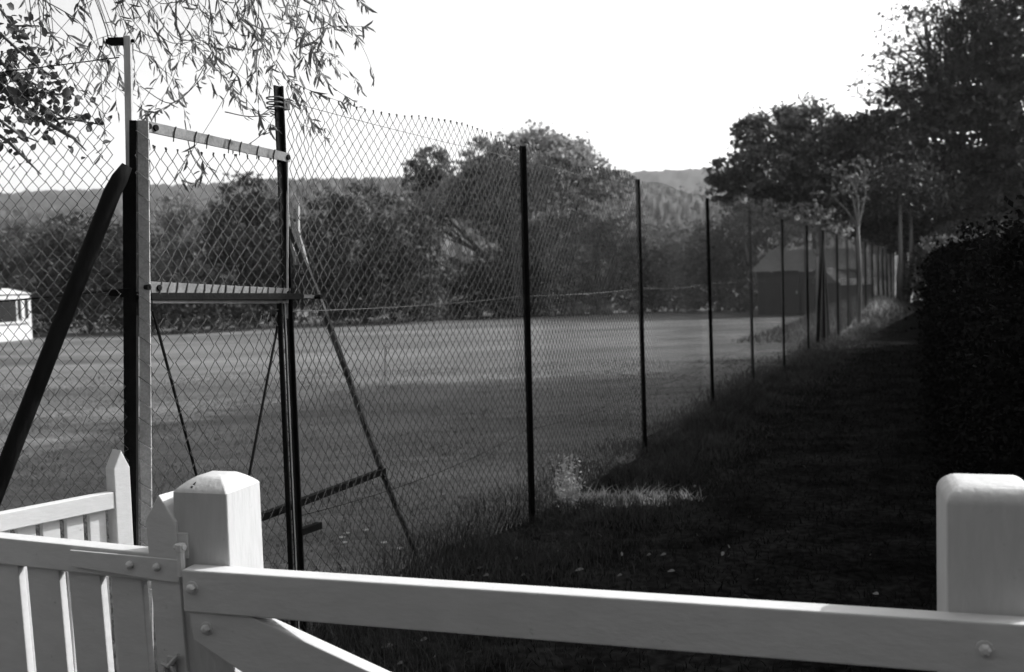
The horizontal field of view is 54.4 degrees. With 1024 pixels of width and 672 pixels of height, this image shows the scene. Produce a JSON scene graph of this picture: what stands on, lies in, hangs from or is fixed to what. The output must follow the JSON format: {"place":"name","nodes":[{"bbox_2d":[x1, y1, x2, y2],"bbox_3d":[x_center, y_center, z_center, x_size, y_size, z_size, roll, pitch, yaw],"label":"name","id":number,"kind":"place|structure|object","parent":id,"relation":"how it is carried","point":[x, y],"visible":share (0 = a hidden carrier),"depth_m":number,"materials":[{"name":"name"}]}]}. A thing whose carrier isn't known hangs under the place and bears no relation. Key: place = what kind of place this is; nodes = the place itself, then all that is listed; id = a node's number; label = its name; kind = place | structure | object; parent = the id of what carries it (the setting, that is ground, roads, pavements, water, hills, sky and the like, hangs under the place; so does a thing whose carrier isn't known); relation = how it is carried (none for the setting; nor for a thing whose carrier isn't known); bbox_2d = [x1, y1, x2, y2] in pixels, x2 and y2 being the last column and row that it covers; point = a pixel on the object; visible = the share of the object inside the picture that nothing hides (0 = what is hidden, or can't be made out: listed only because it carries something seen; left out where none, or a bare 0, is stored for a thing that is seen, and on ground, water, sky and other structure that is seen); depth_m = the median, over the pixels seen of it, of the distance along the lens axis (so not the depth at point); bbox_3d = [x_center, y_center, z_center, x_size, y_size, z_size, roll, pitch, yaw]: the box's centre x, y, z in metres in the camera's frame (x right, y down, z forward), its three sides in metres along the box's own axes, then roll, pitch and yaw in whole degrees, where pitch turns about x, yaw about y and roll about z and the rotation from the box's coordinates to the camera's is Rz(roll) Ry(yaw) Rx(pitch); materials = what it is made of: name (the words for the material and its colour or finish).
{"place":"outdoors","nodes":[
{"label":"outdoors","id":0,"kind":"place"},
{"bbox_2d":[0,205,260,259],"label":"hills","id":1,"kind":"structure","parent":0,"point":[28,213],"depth_m":344.12,"materials":[{"name":"plant"}]},
{"bbox_2d":[0,279,920,671],"bbox_3d":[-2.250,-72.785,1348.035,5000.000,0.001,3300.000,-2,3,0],"label":"ground","id":2,"kind":"structure","parent":0,"point":[22,355],"depth_m":13.48,"materials":[{"name":"plant"}]},
{"bbox_2d":[0,289,32,341],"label":"hut","id":3,"kind":"object","parent":2,"relation":"on","point":[7,319],"visible":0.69,"depth_m":36.08,"materials":[{"name":"white paint"}]},
{"bbox_2d":[0,299,30,323],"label":"window","id":4,"kind":"structure","parent":3,"relation":"in","point":[7,318],"depth_m":35.79,"materials":[{"name":"grey glass"}]},
{"bbox_2d":[18,300,28,318],"bbox_3d":[-17.855,-0.999,36.371,0.040,0.719,0.440,-1,3,19],"label":"window","id":5,"kind":"structure","parent":3,"relation":"in","point":[25,301],"depth_m":36.44,"materials":[{"name":"grey glass"}]},
{"bbox_2d":[0,215,73,328],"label":"bush","id":6,"kind":"object","parent":2,"relation":"on","point":[11,265],"visible":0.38,"depth_m":43.20,"materials":[{"name":"grey plant"}]},
{"bbox_2d":[0,2,111,174],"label":"alder tree","id":7,"kind":"object","parent":2,"relation":"on","point":[12,28],"visible":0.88,"depth_m":3.50,"materials":[{"name":"black plant"}]},
{"bbox_2d":[0,449,133,671],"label":"picket fence","id":8,"kind":"object","parent":2,"relation":"on","point":[114,499],"visible":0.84,"depth_m":3.21,"materials":[{"name":"white paint"}]},
{"bbox_2d":[0,491,189,671],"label":"picket gate","id":9,"kind":"structure","parent":8,"relation":"attached to","point":[158,562],"depth_m":2.59,"materials":[{"name":"white paint"}]},
{"bbox_2d":[0,35,137,671],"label":"chain link fence","id":10,"kind":"object","parent":2,"relation":"on","point":[124,178],"visible":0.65,"depth_m":3.41,"materials":[{"name":"black metal"}]},
{"bbox_2d":[13,208,167,335],"bbox_3d":[-16.948,-2.577,40.262,6.261,5.150,5.105,-2,3,0],"label":"bush","id":11,"kind":"object","parent":2,"relation":"on","point":[98,265],"visible":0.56,"depth_m":39.39,"materials":[{"name":"grey plant"}]},
{"bbox_2d":[0,0,376,191],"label":"willow tree","id":12,"kind":"object","parent":2,"relation":"on","point":[212,63],"visible":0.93,"depth_m":4.36,"materials":[{"name":"grey plant"}]},
{"bbox_2d":[121,270,264,333],"bbox_3d":[-12.526,-1.301,38.166,5.300,2.561,4.501,0,3,22],"label":"bush","id":13,"kind":"object","parent":2,"relation":"on","point":[187,311],"visible":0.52,"depth_m":37.86,"materials":[{"name":"grey plant"}]},
{"bbox_2d":[150,190,236,319],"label":"pale tree","id":14,"kind":"object","parent":2,"relation":"on","point":[192,214],"visible":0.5,"depth_m":45.75,"materials":[{"name":"grey plant"}]},
{"bbox_2d":[182,170,311,328],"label":"broadleaf tree","id":15,"kind":"object","parent":2,"relation":"on","point":[246,254],"visible":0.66,"depth_m":40.43,"materials":[{"name":"grey plant"}]},
{"bbox_2d":[280,181,455,323],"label":"bush","id":16,"kind":"object","parent":2,"relation":"on","point":[364,266],"visible":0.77,"depth_m":41.38,"materials":[{"name":"grey plant"}]},
{"bbox_2d":[384,346,388,434],"bbox_3d":[-1.343,0.580,10.675,0.095,0.950,0.046,-5,4,-43],"label":"grass stem","id":17,"kind":"object","parent":2,"relation":"on","point":[385,388],"visible":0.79,"depth_m":10.66,"materials":[{"name":"plant"}]},
{"bbox_2d":[401,143,459,313],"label":"broadleaf tree","id":18,"kind":"object","parent":2,"relation":"on","point":[423,172],"visible":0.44,"depth_m":51.58,"materials":[{"name":"grey plant"}]},
{"bbox_2d":[431,247,540,317],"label":"bush","id":19,"kind":"object","parent":2,"relation":"on","point":[474,296],"visible":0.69,"depth_m":43.73,"materials":[{"name":"grey plant"}]},
{"bbox_2d":[392,118,640,316],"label":"broadleaf tree","id":20,"kind":"object","parent":2,"relation":"on","point":[557,147],"visible":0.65,"depth_m":46.25,"materials":[{"name":"grey plant"}]},
{"bbox_2d":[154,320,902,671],"bbox_3d":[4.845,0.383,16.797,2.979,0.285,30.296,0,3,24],"label":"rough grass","id":21,"kind":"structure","parent":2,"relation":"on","point":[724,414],"depth_m":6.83,"materials":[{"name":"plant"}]},
{"bbox_2d":[496,262,608,314],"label":"bush","id":22,"kind":"object","parent":2,"relation":"on","point":[583,295],"visible":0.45,"depth_m":44.53,"materials":[{"name":"grey plant"}]},
{"bbox_2d":[261,80,894,639],"bbox_3d":[8.217,-1.203,24.735,0.250,2.668,45.404,0,3,24],"label":"chain link fence","id":23,"kind":"object","parent":2,"relation":"on","point":[297,246],"visible":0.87,"depth_m":6.50,"materials":[{"name":"black metal"}]},
{"bbox_2d":[108,120,322,650],"bbox_3d":[-1.112,0.173,3.875,0.174,1.879,1.117,0,3,24],"label":"gateway panel","id":24,"kind":"object","parent":23,"relation":"attached to","point":[147,292],"visible":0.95,"depth_m":3.50,"materials":[{"name":"silver metal"}]},
{"bbox_2d":[151,300,299,629],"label":"gate","id":25,"kind":"structure","parent":23,"relation":"attached to","point":[278,306],"depth_m":3.99,"materials":[{"name":"silver metal"}]},
{"bbox_2d":[173,471,1023,671],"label":"rail fence","id":26,"kind":"object","parent":2,"relation":"on","point":[239,600],"visible":1,"depth_m":2.10,"materials":[{"name":"white paint"}]},
{"bbox_2d":[538,192,660,314],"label":"broadleaf tree","id":27,"kind":"object","parent":2,"relation":"on","point":[601,245],"visible":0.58,"depth_m":44.44,"materials":[{"name":"grey plant"}]},
{"bbox_2d":[606,246,715,312],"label":"bush","id":28,"kind":"object","parent":2,"relation":"on","point":[652,291],"visible":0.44,"depth_m":44.42,"materials":[{"name":"grey plant"}]},
{"bbox_2d":[659,213,770,312],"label":"bush","id":29,"kind":"object","parent":2,"relation":"on","point":[704,259],"visible":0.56,"depth_m":42.51,"materials":[{"name":"grey plant"}]},
{"bbox_2d":[713,193,814,311],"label":"tree","id":30,"kind":"object","parent":2,"relation":"on","point":[779,213],"visible":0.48,"depth_m":40.87,"materials":[{"name":"plant"}]},
{"bbox_2d":[702,91,887,270],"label":"broadleaf tree","id":31,"kind":"object","parent":2,"relation":"on","point":[796,149],"visible":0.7,"depth_m":45.08,"materials":[{"name":"black plant"}]},
{"bbox_2d":[752,248,866,314],"bbox_3d":[11.645,-2.137,38.782,4.191,2.471,3.700,-1,3,21],"label":"hut","id":32,"kind":"object","parent":2,"relation":"on","point":[797,291],"visible":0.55,"depth_m":37.67,"materials":[{"name":"fabric"}]},
{"bbox_2d":[776,270,798,314],"bbox_3d":[10.384,-1.643,37.532,0.840,1.700,0.100,-1,3,21],"label":"door","id":33,"kind":"structure","parent":32,"relation":"in","point":[796,292],"depth_m":37.50,"materials":[{"name":"silver metal"}]},
{"bbox_2d":[812,267,875,302],"bbox_3d":[12.254,-1.692,36.937,1.714,1.750,1.850,-3,3,-19],"label":"lean to","id":34,"kind":"object","parent":2,"relation":"on","point":[834,288],"visible":0.13,"depth_m":36.29,"materials":[{"name":"fabric"}]},
{"bbox_2d":[821,93,983,299],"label":"broadleaf tree","id":35,"kind":"object","parent":2,"relation":"on","point":[871,133],"visible":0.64,"depth_m":41.34,"materials":[{"name":"black plant"}]},
{"bbox_2d":[838,131,970,301],"bbox_3d":[15.467,-4.356,38.844,4.728,6.891,4.190,-2,3,0],"label":"slender tree","id":36,"kind":"object","parent":2,"relation":"on","point":[899,183],"visible":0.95,"depth_m":38.76,"materials":[{"name":"black plant"}]},
{"bbox_2d":[854,146,975,303],"bbox_3d":[16.029,-4.299,39.807,4.451,6.646,4.423,-1,3,18],"label":"slender tree","id":37,"kind":"object","parent":2,"relation":"on","point":[910,241],"visible":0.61,"depth_m":39.58,"materials":[{"name":"black plant"}]},
{"bbox_2d":[844,0,1021,237],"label":"broadleaf tree","id":38,"kind":"object","parent":2,"relation":"on","point":[928,54],"visible":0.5,"depth_m":44.48,"materials":[{"name":"grey plant"}]},
{"bbox_2d":[880,0,1023,229],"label":"broadleaf tree","id":39,"kind":"object","parent":2,"relation":"on","point":[988,106],"visible":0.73,"depth_m":42.04,"materials":[{"name":"black plant"}]},
{"bbox_2d":[887,136,1023,246],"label":"broadleaf tree","id":40,"kind":"object","parent":2,"relation":"on","point":[1008,189],"visible":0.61,"depth_m":40.18,"materials":[{"name":"black plant"}]},
{"bbox_2d":[894,209,1023,307],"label":"bush","id":41,"kind":"object","parent":2,"relation":"on","point":[916,261],"visible":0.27,"depth_m":38.80,"materials":[{"name":"black plant"}]},
{"bbox_2d":[920,228,1001,253],"bbox_3d":[13.926,-1.832,30.141,3.204,2.874,1.793,-2,3,0],"label":"bush","id":42,"kind":"object","parent":2,"relation":"on","point":[927,248],"visible":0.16,"depth_m":29.91,"materials":[{"name":"black plant"}]},
{"bbox_2d":[904,195,1023,609],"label":"hedge","id":43,"kind":"object","parent":2,"relation":"on","point":[973,313],"visible":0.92,"depth_m":4.33,"materials":[{"name":"black plant"}]},
{"bbox_2d":[0,163,982,236],"bbox_3d":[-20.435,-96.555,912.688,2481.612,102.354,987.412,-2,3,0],"label":"hills","id":44,"kind":"structure","parent":0,"point":[689,178],"depth_m":765.78,"materials":[{"name":"plant"}]},
{"bbox_2d":[0,0,1023,193],"label":"sky","id":45,"kind":"structure","parent":0,"point":[659,85],"materials":[{"name":"white"}]},
{"bbox_2d":[259,176,930,294],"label":"hills","id":46,"kind":"structure","parent":0,"point":[271,183],"depth_m":260.83,"materials":[{"name":"plant"}]},
{"bbox_2d":[0,182,776,313],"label":"distant woods","id":47,"kind":"object","parent":46,"relation":"on","point":[17,212],"visible":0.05,"depth_m":80.97,"materials":[{"name":"plant"}]},
{"bbox_2d":[550,482,705,512],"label":"pale grass","id":48,"kind":"structure","parent":0,"point":[624,496],"depth_m":7.14,"materials":[{"name":"grey plant"}]},
{"bbox_2d":[310,308,955,671],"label":"path","id":49,"kind":"structure","parent":0,"point":[659,659],"depth_m":6.04,"materials":[{"name":"plant"}]},
{"bbox_2d":[549,454,589,511],"bbox_3d":[0.370,1.004,6.864,0.248,0.418,0.269,-3,4,-27],"label":"weed","id":50,"kind":"object","parent":49,"relation":"on","point":[564,490],"visible":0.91,"depth_m":6.85,"materials":[{"name":"grey plant"}]},
{"bbox_2d":[731,294,920,343],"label":"bank","id":51,"kind":"structure","parent":0,"point":[881,315],"depth_m":29.45,"materials":[{"name":"plant"}]},
{"bbox_2d":[783,203,853,311],"bbox_3d":[9.569,-2.225,31.066,2.284,3.827,1.405,-2,3,0],"label":"tree","id":52,"kind":"object","parent":51,"relation":"on","point":[802,220],"visible":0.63,"depth_m":30.94,"materials":[{"name":"plant"}]},
{"bbox_2d":[810,155,879,322],"bbox_3d":[9.117,-2.600,27.220,1.716,5.026,1.448,0,4,26],"label":"broadleaf tree","id":53,"kind":"object","parent":51,"relation":"on","point":[857,224],"visible":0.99,"depth_m":26.95,"materials":[{"name":"grey plant"}]}
]}

